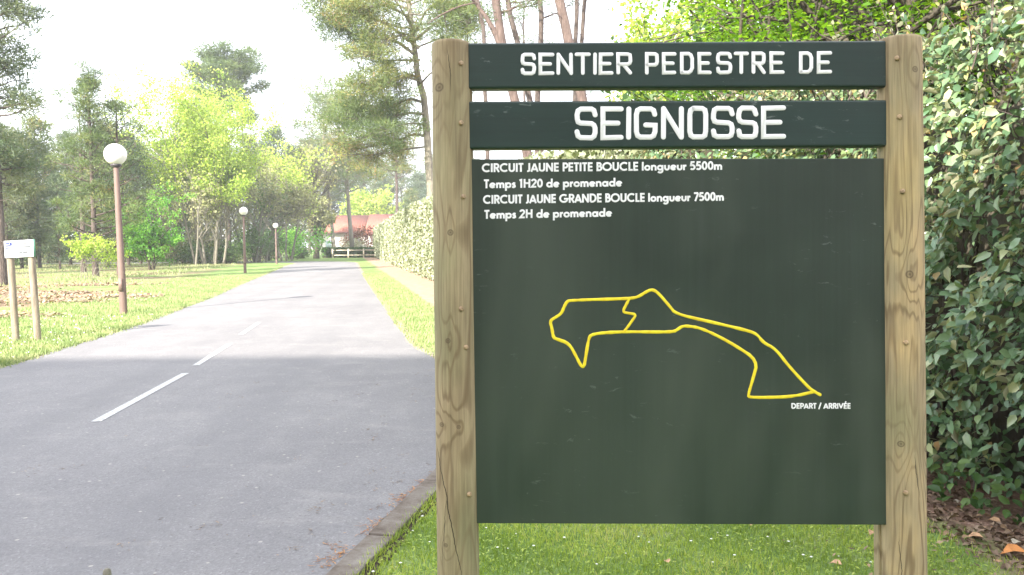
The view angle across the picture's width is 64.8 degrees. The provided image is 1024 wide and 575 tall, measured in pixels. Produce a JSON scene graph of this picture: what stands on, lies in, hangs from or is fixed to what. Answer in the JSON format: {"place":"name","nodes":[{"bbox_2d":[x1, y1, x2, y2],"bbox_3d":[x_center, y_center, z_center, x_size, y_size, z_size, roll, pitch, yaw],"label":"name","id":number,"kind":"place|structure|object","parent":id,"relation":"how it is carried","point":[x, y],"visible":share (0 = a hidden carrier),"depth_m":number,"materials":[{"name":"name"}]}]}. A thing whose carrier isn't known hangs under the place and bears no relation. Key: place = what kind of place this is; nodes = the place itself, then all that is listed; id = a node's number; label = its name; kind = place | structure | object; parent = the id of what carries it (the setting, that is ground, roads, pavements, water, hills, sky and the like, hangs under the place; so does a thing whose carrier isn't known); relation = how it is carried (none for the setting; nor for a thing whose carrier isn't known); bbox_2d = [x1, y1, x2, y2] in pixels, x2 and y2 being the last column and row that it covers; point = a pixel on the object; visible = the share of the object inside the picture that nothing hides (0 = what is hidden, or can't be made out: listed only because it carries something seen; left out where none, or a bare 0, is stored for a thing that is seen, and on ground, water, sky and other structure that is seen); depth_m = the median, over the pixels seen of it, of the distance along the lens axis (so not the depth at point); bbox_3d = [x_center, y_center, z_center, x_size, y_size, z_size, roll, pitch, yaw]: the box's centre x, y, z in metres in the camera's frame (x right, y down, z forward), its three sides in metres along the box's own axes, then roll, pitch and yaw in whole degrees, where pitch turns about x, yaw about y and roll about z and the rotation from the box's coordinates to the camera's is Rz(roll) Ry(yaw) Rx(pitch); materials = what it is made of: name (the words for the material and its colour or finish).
{"place":"outdoors","nodes":[
{"label":"outdoors","id":0,"kind":"place"},
{"bbox_2d":[0,273,262,366],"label":"verge grass","id":1,"kind":"structure","parent":0,"point":[167,302],"depth_m":18.67,"materials":[{"name":"plant"}]},
{"bbox_2d":[0,261,435,574],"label":"road","id":2,"kind":"structure","parent":0,"point":[299,332],"depth_m":6.61,"materials":[{"name":"asphalt"}]},
{"bbox_2d":[22,371,435,574],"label":"road debris","id":3,"kind":"object","parent":2,"relation":"on","point":[311,508],"visible":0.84,"depth_m":4.82,"materials":[{"name":"brown plant"}]},
{"bbox_2d":[309,545,354,566],"bbox_3d":[-0.895,1.344,4.025,0.193,0.030,0.496,0,3,14],"label":"needle drift","id":4,"kind":"object","parent":2,"relation":"on","point":[340,553],"visible":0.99,"depth_m":4.02,"materials":[{"name":"brown plant"}]},
{"bbox_2d":[320,214,393,254],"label":"house","id":5,"kind":"structure","parent":0,"point":[341,225],"depth_m":138.54,"materials":[{"name":"ceramic"}]},
{"bbox_2d":[0,0,966,247],"label":"sky","id":6,"kind":"structure","parent":0,"point":[118,35],"materials":[{"name":"white"}]},
{"bbox_2d":[0,248,1023,574],"bbox_3d":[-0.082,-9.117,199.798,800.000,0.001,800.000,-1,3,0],"label":"ground","id":7,"kind":"structure","parent":0,"point":[418,284],"depth_m":4.38,"materials":[{"name":"green plant"}]},
{"bbox_2d":[1,122,35,258],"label":"pine tree","id":8,"kind":"object","parent":7,"relation":"on","point":[10,218],"visible":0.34,"depth_m":57.76,"materials":[{"name":"green plant"}]},
{"bbox_2d":[4,239,41,340],"bbox_3d":[-8.323,0.146,13.744,0.523,1.929,0.134,-1,3,0],"label":"information sign","id":9,"kind":"object","parent":7,"relation":"on","point":[18,248],"visible":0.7,"depth_m":13.70,"materials":[{"name":"grey wood"}]},
{"bbox_2d":[1,125,48,268],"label":"pine tree","id":10,"kind":"object","parent":7,"relation":"on","point":[21,261],"visible":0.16,"depth_m":63.78,"materials":[{"name":"green plant"}]},
{"bbox_2d":[0,0,58,284],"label":"pine tree","id":11,"kind":"object","parent":7,"relation":"on","point":[14,161],"visible":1,"depth_m":34.84,"materials":[{"name":"green plant"}]},
{"bbox_2d":[11,152,48,247],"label":"pine tree","id":12,"kind":"object","parent":7,"relation":"on","point":[35,204],"visible":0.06,"depth_m":73.75,"materials":[{"name":"green plant"}]},
{"bbox_2d":[14,242,61,263],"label":"bush","id":13,"kind":"object","parent":7,"relation":"on","point":[36,257],"visible":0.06,"depth_m":83.99,"materials":[{"name":"green plant"}]},
{"bbox_2d":[9,112,70,267],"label":"pine tree","id":14,"kind":"object","parent":7,"relation":"on","point":[33,126],"visible":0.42,"depth_m":65.27,"materials":[{"name":"green plant"}]},
{"bbox_2d":[24,148,69,262],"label":"pine tree","id":15,"kind":"object","parent":7,"relation":"on","point":[52,225],"visible":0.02,"depth_m":87.66,"materials":[{"name":"green plant"}]},
{"bbox_2d":[24,232,79,262],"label":"bush","id":16,"kind":"object","parent":7,"relation":"on","point":[73,238],"visible":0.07,"depth_m":89.90,"materials":[{"name":"green plant"}]},
{"bbox_2d":[33,170,79,269],"bbox_3d":[-33.734,-4.983,59.877,3.259,7.504,3.131,1,3,23],"label":"pine tree","id":17,"kind":"object","parent":7,"relation":"on","point":[59,194],"visible":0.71,"depth_m":59.47,"materials":[{"name":"green plant"}]},
{"bbox_2d":[39,129,89,264],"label":"pine tree","id":18,"kind":"object","parent":7,"relation":"on","point":[66,182],"visible":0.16,"depth_m":77.05,"materials":[{"name":"green plant"}]},
{"bbox_2d":[44,99,109,272],"bbox_3d":[-27.644,-6.501,51.862,4.129,11.505,3.899,-1,3,0],"label":"pine tree","id":19,"kind":"object","parent":7,"relation":"on","point":[60,182],"visible":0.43,"depth_m":51.50,"materials":[{"name":"green plant"}]},
{"bbox_2d":[70,141,111,262],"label":"pine tree","id":20,"kind":"object","parent":7,"relation":"on","point":[103,231],"visible":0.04,"depth_m":85.02,"materials":[{"name":"green plant"}]},
{"bbox_2d":[59,231,131,278],"bbox_3d":[-21.268,-1.629,41.235,2.768,2.488,3.240,-1,3,0],"label":"young shrub","id":21,"kind":"object","parent":7,"relation":"on","point":[84,249],"visible":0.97,"depth_m":41.09,"materials":[{"name":"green plant"}]},
{"bbox_2d":[0,281,194,319],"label":"leaf litter","id":22,"kind":"object","parent":7,"relation":"on","point":[64,296],"visible":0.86,"depth_m":25.38,"materials":[{"name":"beige plant"}]},
{"bbox_2d":[40,57,155,275],"bbox_3d":[-22.631,-6.639,44.867,5.898,12.414,5.972,-3,4,-36],"label":"pine tree","id":23,"kind":"object","parent":7,"relation":"on","point":[86,89],"visible":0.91,"depth_m":44.48,"materials":[{"name":"green plant"}]},
{"bbox_2d":[70,120,133,266],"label":"pine tree","id":24,"kind":"object","parent":7,"relation":"on","point":[88,228],"visible":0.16,"depth_m":65.34,"materials":[{"name":"green plant"}]},
{"bbox_2d":[66,93,151,275],"bbox_3d":[-22.449,-5.821,45.675,4.605,10.689,4.169,-4,4,-45],"label":"pine tree","id":25,"kind":"object","parent":7,"relation":"on","point":[121,128],"visible":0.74,"depth_m":45.54,"materials":[{"name":"green plant"}]},
{"bbox_2d":[103,144,127,313],"bbox_3d":[-9.264,-1.272,19.033,0.504,4.215,0.504,-2,3,0],"label":"street lamp","id":26,"kind":"object","parent":7,"relation":"on","point":[115,156],"visible":0.97,"depth_m":18.96,"materials":[{"name":"metal"}]},
{"bbox_2d":[0,262,235,306],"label":"woodland grass","id":27,"kind":"structure","parent":7,"relation":"on","point":[71,267],"depth_m":48.88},
{"bbox_2d":[96,131,159,265],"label":"pine tree","id":28,"kind":"object","parent":7,"relation":"on","point":[144,186],"visible":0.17,"depth_m":69.49,"materials":[{"name":"green plant"}]},
{"bbox_2d":[87,235,169,261],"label":"bush","id":29,"kind":"object","parent":7,"relation":"on","point":[132,259],"visible":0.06,"depth_m":87.34,"materials":[{"name":"green plant"}]},
{"bbox_2d":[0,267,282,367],"bbox_3d":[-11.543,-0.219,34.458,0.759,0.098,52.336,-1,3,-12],"label":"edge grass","id":30,"kind":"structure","parent":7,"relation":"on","point":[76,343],"depth_m":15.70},
{"bbox_2d":[120,135,170,263],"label":"pine tree","id":31,"kind":"object","parent":7,"relation":"on","point":[140,262],"visible":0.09,"depth_m":77.80,"materials":[{"name":"green plant"}]},
{"bbox_2d":[106,182,196,269],"bbox_3d":[-25.871,-4.307,57.154,5.900,6.341,5.799,2,4,44],"label":"shrub","id":32,"kind":"object","parent":7,"relation":"on","point":[143,239],"visible":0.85,"depth_m":56.34,"materials":[{"name":"green plant"}]},
{"bbox_2d":[143,138,188,259],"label":"pine tree","id":33,"kind":"object","parent":7,"relation":"on","point":[178,223],"visible":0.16,"depth_m":89.27,"materials":[{"name":"green plant"}]},
{"bbox_2d":[158,136,202,259],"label":"pine tree","id":34,"kind":"object","parent":7,"relation":"on","point":[188,224],"visible":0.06,"depth_m":95.03,"materials":[{"name":"green plant"}]},
{"bbox_2d":[155,238,212,262],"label":"bush","id":35,"kind":"object","parent":7,"relation":"on","point":[173,248],"visible":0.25,"depth_m":79.65,"materials":[{"name":"green plant"}]},
{"bbox_2d":[137,178,248,262],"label":"spring tree","id":36,"kind":"object","parent":7,"relation":"on","point":[164,221],"visible":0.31,"depth_m":80.09,"materials":[{"name":"green plant"}]},
{"bbox_2d":[103,59,286,264],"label":"spring tree","id":37,"kind":"object","parent":7,"relation":"on","point":[199,151],"visible":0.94,"depth_m":69.33,"materials":[{"name":"green plant"}]},
{"bbox_2d":[176,231,218,249],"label":"bush","id":38,"kind":"object","parent":7,"relation":"on","point":[186,239],"visible":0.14,"depth_m":95.23,"materials":[{"name":"green plant"}]},
{"bbox_2d":[165,98,230,243],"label":"pine tree","id":39,"kind":"object","parent":7,"relation":"on","point":[194,191],"visible":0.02,"depth_m":99.20,"materials":[{"name":"green plant"}]},
{"bbox_2d":[177,167,224,264],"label":"slender tree","id":40,"kind":"object","parent":7,"relation":"on","point":[204,199],"visible":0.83,"depth_m":69.64,"materials":[{"name":"green plant"}]},
{"bbox_2d":[170,237,236,263],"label":"bush","id":41,"kind":"object","parent":7,"relation":"on","point":[188,253],"visible":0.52,"depth_m":77.09,"materials":[{"name":"green plant"}]},
{"bbox_2d":[177,35,272,254],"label":"pine tree","id":42,"kind":"object","parent":7,"relation":"on","point":[232,62],"visible":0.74,"depth_m":89.39,"materials":[{"name":"green plant"}]},
{"bbox_2d":[23,262,434,361],"bbox_3d":[-10.479,-0.593,42.083,6.211,0.004,69.657,-1,3,-12],"label":"gravel edge","id":43,"kind":"object","parent":7,"relation":"on","point":[395,325],"visible":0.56,"depth_m":15.55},
{"bbox_2d":[210,237,255,263],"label":"bush","id":44,"kind":"object","parent":7,"relation":"on","point":[237,251],"visible":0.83,"depth_m":75.13,"materials":[{"name":"green plant"}]},
{"bbox_2d":[239,207,247,272],"bbox_3d":[-16.019,-2.739,48.245,0.495,4.136,0.495,-1,3,0],"label":"street lamp","id":45,"kind":"object","parent":7,"relation":"on","point":[243,211],"visible":0.93,"depth_m":48.17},
{"bbox_2d":[230,132,266,236],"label":"pine tree","id":46,"kind":"object","parent":7,"relation":"on","point":[249,141],"visible":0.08,"depth_m":110.40,"materials":[{"name":"green plant"}]},
{"bbox_2d":[217,146,284,263],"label":"slender tree","id":47,"kind":"object","parent":7,"relation":"on","point":[237,211],"visible":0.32,"depth_m":75.98,"materials":[{"name":"green plant"}]},
{"bbox_2d":[231,219,290,261],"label":"bush","id":48,"kind":"object","parent":7,"relation":"on","point":[253,240],"visible":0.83,"depth_m":79.69,"materials":[{"name":"green plant"}]},
{"bbox_2d":[231,168,293,261],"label":"slender tree","id":49,"kind":"object","parent":7,"relation":"on","point":[259,229],"visible":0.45,"depth_m":79.83,"materials":[{"name":"green plant"}]},
{"bbox_2d":[233,146,296,260],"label":"slender tree","id":50,"kind":"object","parent":7,"relation":"on","point":[274,198],"visible":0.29,"depth_m":84.70,"materials":[{"name":"green plant"}]},
{"bbox_2d":[245,227,287,260],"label":"bush","id":51,"kind":"object","parent":7,"relation":"on","point":[270,256],"visible":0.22,"depth_m":89.66,"materials":[{"name":"green plant"}]},
{"bbox_2d":[198,145,335,261],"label":"spring tree","id":52,"kind":"object","parent":7,"relation":"on","point":[295,202],"visible":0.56,"depth_m":81.84,"materials":[{"name":"green plant"}]},
{"bbox_2d":[273,223,277,263],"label":"street lamp","id":53,"kind":"object","parent":7,"relation":"on","point":[275,225],"visible":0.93,"depth_m":71.74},
{"bbox_2d":[250,122,305,257],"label":"pine tree","id":54,"kind":"object","parent":7,"relation":"on","point":[277,135],"visible":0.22,"depth_m":106.71,"materials":[{"name":"green plant"}]},
{"bbox_2d":[235,225,332,259],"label":"bush","id":55,"kind":"object","parent":7,"relation":"on","point":[290,233],"visible":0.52,"depth_m":95.34,"materials":[{"name":"green plant"}]},
{"bbox_2d":[268,143,309,245],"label":"pine tree","id":56,"kind":"object","parent":7,"relation":"on","point":[304,228],"visible":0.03,"depth_m":117.04,"materials":[{"name":"green plant"}]},
{"bbox_2d":[282,246,311,258],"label":"bush","id":57,"kind":"object","parent":7,"relation":"on","point":[305,253],"visible":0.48,"depth_m":102.30,"materials":[{"name":"green plant"}]},
{"bbox_2d":[280,144,340,258],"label":"forked tree","id":58,"kind":"object","parent":7,"relation":"on","point":[322,219],"visible":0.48,"depth_m":100.53,"materials":[{"name":"green plant"}]},
{"bbox_2d":[253,128,368,260],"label":"spring tree","id":59,"kind":"object","parent":7,"relation":"on","point":[299,175],"visible":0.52,"depth_m":87.84,"materials":[{"name":"green plant"}]},
{"bbox_2d":[293,136,335,252],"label":"pine tree","id":60,"kind":"object","parent":7,"relation":"on","point":[302,142],"visible":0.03,"depth_m":178.14,"materials":[{"name":"green plant"}]},
{"bbox_2d":[285,72,360,246],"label":"pine tree","id":61,"kind":"object","parent":7,"relation":"on","point":[306,137],"visible":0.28,"depth_m":110.01,"materials":[{"name":"green plant"}]},
{"bbox_2d":[304,132,352,244],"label":"pine tree","id":62,"kind":"object","parent":7,"relation":"on","point":[332,196],"visible":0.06,"depth_m":182.68,"materials":[{"name":"green plant"}]},
{"bbox_2d":[304,72,387,246],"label":"pine tree","id":63,"kind":"object","parent":7,"relation":"on","point":[346,183],"visible":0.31,"depth_m":107.57,"materials":[{"name":"green plant"}]},
{"bbox_2d":[320,246,374,257],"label":"clipped bush row","id":64,"kind":"object","parent":7,"relation":"on","point":[327,253],"visible":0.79,"depth_m":107.01,"materials":[{"name":"green plant"}]},
{"bbox_2d":[323,144,374,214],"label":"pine tree","id":65,"kind":"object","parent":7,"relation":"on","point":[343,195],"visible":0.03,"depth_m":186.57,"materials":[{"name":"green plant"}]},
{"bbox_2d":[338,237,368,246],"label":"bush","id":66,"kind":"object","parent":7,"relation":"on","point":[357,244],"visible":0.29,"depth_m":112.42,"materials":[{"name":"green plant"}]},
{"bbox_2d":[332,249,374,257],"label":"rail fence","id":67,"kind":"object","parent":7,"relation":"on","point":[363,255],"visible":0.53,"depth_m":103.84,"materials":[{"name":"white wood"}]},
{"bbox_2d":[337,225,373,247],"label":"bush","id":68,"kind":"object","parent":7,"relation":"on","point":[357,232],"visible":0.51,"depth_m":116.65,"materials":[{"name":"red plant"}]},
{"bbox_2d":[340,148,384,213],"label":"pine tree","id":69,"kind":"object","parent":7,"relation":"on","point":[366,186],"visible":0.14,"depth_m":172.50,"materials":[{"name":"green plant"}]},
{"bbox_2d":[336,183,403,214],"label":"spring tree","id":70,"kind":"object","parent":7,"relation":"on","point":[362,203],"visible":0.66,"depth_m":154.29,"materials":[{"name":"green plant"}]},
{"bbox_2d":[366,180,392,213],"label":"pine tree","id":71,"kind":"object","parent":7,"relation":"on","point":[376,185],"visible":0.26,"depth_m":158.64,"materials":[{"name":"green plant"}]},
{"bbox_2d":[326,468,435,574],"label":"kerb","id":72,"kind":"structure","parent":7,"relation":"on","point":[348,562],"depth_m":4.37,"materials":[{"name":"concrete"}]},
{"bbox_2d":[370,164,399,210],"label":"pine tree","id":73,"kind":"object","parent":7,"relation":"on","point":[386,182],"visible":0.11,"depth_m":188.11,"materials":[{"name":"green plant"}]},
{"bbox_2d":[346,487,435,574],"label":"edge grass","id":74,"kind":"structure","parent":7,"relation":"on","point":[398,535],"depth_m":4.30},
{"bbox_2d":[359,94,431,212],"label":"pine tree","id":75,"kind":"object","parent":7,"relation":"on","point":[394,167],"visible":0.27,"depth_m":99.13,"materials":[{"name":"green plant"}]},
{"bbox_2d":[287,0,507,195],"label":"pine tree","id":76,"kind":"object","parent":7,"relation":"on","point":[364,31],"visible":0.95,"depth_m":41.57,"materials":[{"name":"green plant"}]},
{"bbox_2d":[362,273,434,357],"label":"verge grass","id":77,"kind":"structure","parent":7,"relation":"on","point":[400,310],"depth_m":19.78,"materials":[{"name":"plant"}]},
{"bbox_2d":[363,499,435,574],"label":"soil edge","id":78,"kind":"object","parent":7,"relation":"on","point":[391,549],"visible":0.08,"depth_m":4.21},
{"bbox_2d":[381,159,419,211],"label":"pine tree","id":79,"kind":"object","parent":7,"relation":"on","point":[405,178],"visible":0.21,"depth_m":177.63,"materials":[{"name":"green plant"}]},
{"bbox_2d":[399,187,419,210],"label":"pine tree","id":80,"kind":"object","parent":7,"relation":"on","point":[411,193],"visible":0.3,"depth_m":148.74,"materials":[{"name":"green plant"}]},
{"bbox_2d":[401,168,426,205],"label":"pine tree","id":81,"kind":"object","parent":7,"relation":"on","point":[417,178],"visible":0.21,"depth_m":168.27,"materials":[{"name":"green plant"}]},
{"bbox_2d":[417,185,426,200],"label":"pine tree","id":82,"kind":"object","parent":7,"relation":"on","point":[424,191],"visible":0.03,"depth_m":148.85,"materials":[{"name":"green plant"}]},
{"bbox_2d":[415,0,542,158],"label":"pine tree","id":83,"kind":"object","parent":7,"relation":"on","point":[497,31],"visible":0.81,"depth_m":29.41,"materials":[{"name":"brown plant"}]},
{"bbox_2d":[473,0,507,158],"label":"pine tree","id":84,"kind":"object","parent":7,"relation":"on","point":[485,99],"visible":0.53,"depth_m":39.33,"materials":[{"name":"brown plant"}]},
{"bbox_2d":[491,0,558,100],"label":"pine tree","id":85,"kind":"object","parent":7,"relation":"on","point":[523,39],"visible":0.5,"depth_m":59.07,"materials":[{"name":"brown plant"}]},
{"bbox_2d":[500,0,554,153],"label":"pine tree","id":86,"kind":"object","parent":7,"relation":"on","point":[516,40],"visible":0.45,"depth_m":33.40,"materials":[{"name":"brown plant"}]},
{"bbox_2d":[502,0,581,153],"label":"pine tree","id":87,"kind":"object","parent":7,"relation":"on","point":[542,17],"visible":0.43,"depth_m":35.33,"materials":[{"name":"brown plant"}]},
{"bbox_2d":[372,149,712,280],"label":"clipped hedge","id":88,"kind":"object","parent":7,"relation":"on","point":[402,238],"visible":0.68,"depth_m":41.30,"materials":[{"name":"green plant"}]},
{"bbox_2d":[550,0,604,100],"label":"pine tree","id":89,"kind":"object","parent":7,"relation":"on","point":[562,14],"visible":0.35,"depth_m":26.46,"materials":[{"name":"brown plant"}]},
{"bbox_2d":[578,0,594,42],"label":"pine tree","id":90,"kind":"object","parent":7,"relation":"on","point":[582,30],"visible":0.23,"depth_m":33.38,"materials":[{"name":"brown plant"}]},
{"bbox_2d":[573,0,624,100],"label":"pine tree","id":91,"kind":"object","parent":7,"relation":"on","point":[576,24],"visible":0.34,"depth_m":32.39,"materials":[{"name":"brown plant"}]},
{"bbox_2d":[604,0,736,158],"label":"maple tree","id":92,"kind":"object","parent":7,"relation":"on","point":[639,27],"visible":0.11,"depth_m":19.36,"materials":[{"name":"green plant"}]},
{"bbox_2d":[432,34,927,574],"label":"trail sign","id":93,"kind":"object","parent":7,"relation":"on","point":[680,340],"visible":1,"depth_m":2.36,"materials":[{"name":"green wood"}]},
{"bbox_2d":[368,499,1008,574],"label":"clover","id":94,"kind":"object","parent":7,"relation":"on","point":[746,539],"visible":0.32,"depth_m":4.06,"materials":[{"name":"green plant"}]},
{"bbox_2d":[589,0,1023,149],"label":"dark tree","id":95,"kind":"object","parent":7,"relation":"on","point":[626,97],"visible":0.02,"depth_m":12.92,"materials":[{"name":"green plant"}]},
{"bbox_2d":[600,0,1022,158],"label":"maple tree","id":96,"kind":"object","parent":7,"relation":"on","point":[858,16],"visible":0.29,"depth_m":9.26,"materials":[{"name":"green plant"}]},
{"bbox_2d":[625,0,1023,515],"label":"silvery shrub","id":97,"kind":"object","parent":7,"relation":"on","point":[974,235],"visible":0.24,"depth_m":4.79,"materials":[{"name":"green plant"}]},
{"bbox_2d":[697,0,1013,157],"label":"maple tree","id":98,"kind":"object","parent":7,"relation":"on","point":[798,7],"visible":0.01,"depth_m":12.64,"materials":[{"name":"green plant"}]},
{"bbox_2d":[692,0,1021,120],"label":"dark tree","id":99,"kind":"object","parent":7,"relation":"on","point":[820,17],"depth_m":14.62,"materials":[{"name":"green plant"}]},
{"bbox_2d":[768,527,1019,574],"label":"leaf litter","id":100,"kind":"object","parent":7,"relation":"on","point":[953,560],"visible":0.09,"depth_m":3.97,"materials":[{"name":"brown plant"}]},
{"bbox_2d":[927,446,1023,524],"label":"ivy","id":101,"kind":"object","parent":7,"relation":"on","point":[937,485],"visible":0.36,"depth_m":4.59,"materials":[{"name":"green plant"}]},
{"bbox_2d":[927,462,1023,570],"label":"leaf litter","id":102,"kind":"object","parent":7,"relation":"on","point":[970,517],"visible":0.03,"depth_m":4.38,"materials":[{"name":"brown plant"}]},
{"bbox_2d":[1001,544,1023,553],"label":"fallen leaf","id":103,"kind":"object","parent":102,"relation":"on","point":[1011,548],"visible":0.93,"depth_m":4.02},
{"bbox_2d":[367,501,1023,574],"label":"lawn grass","id":104,"kind":"structure","parent":0,"point":[504,538],"depth_m":4.10,"materials":[{"name":"plant"}]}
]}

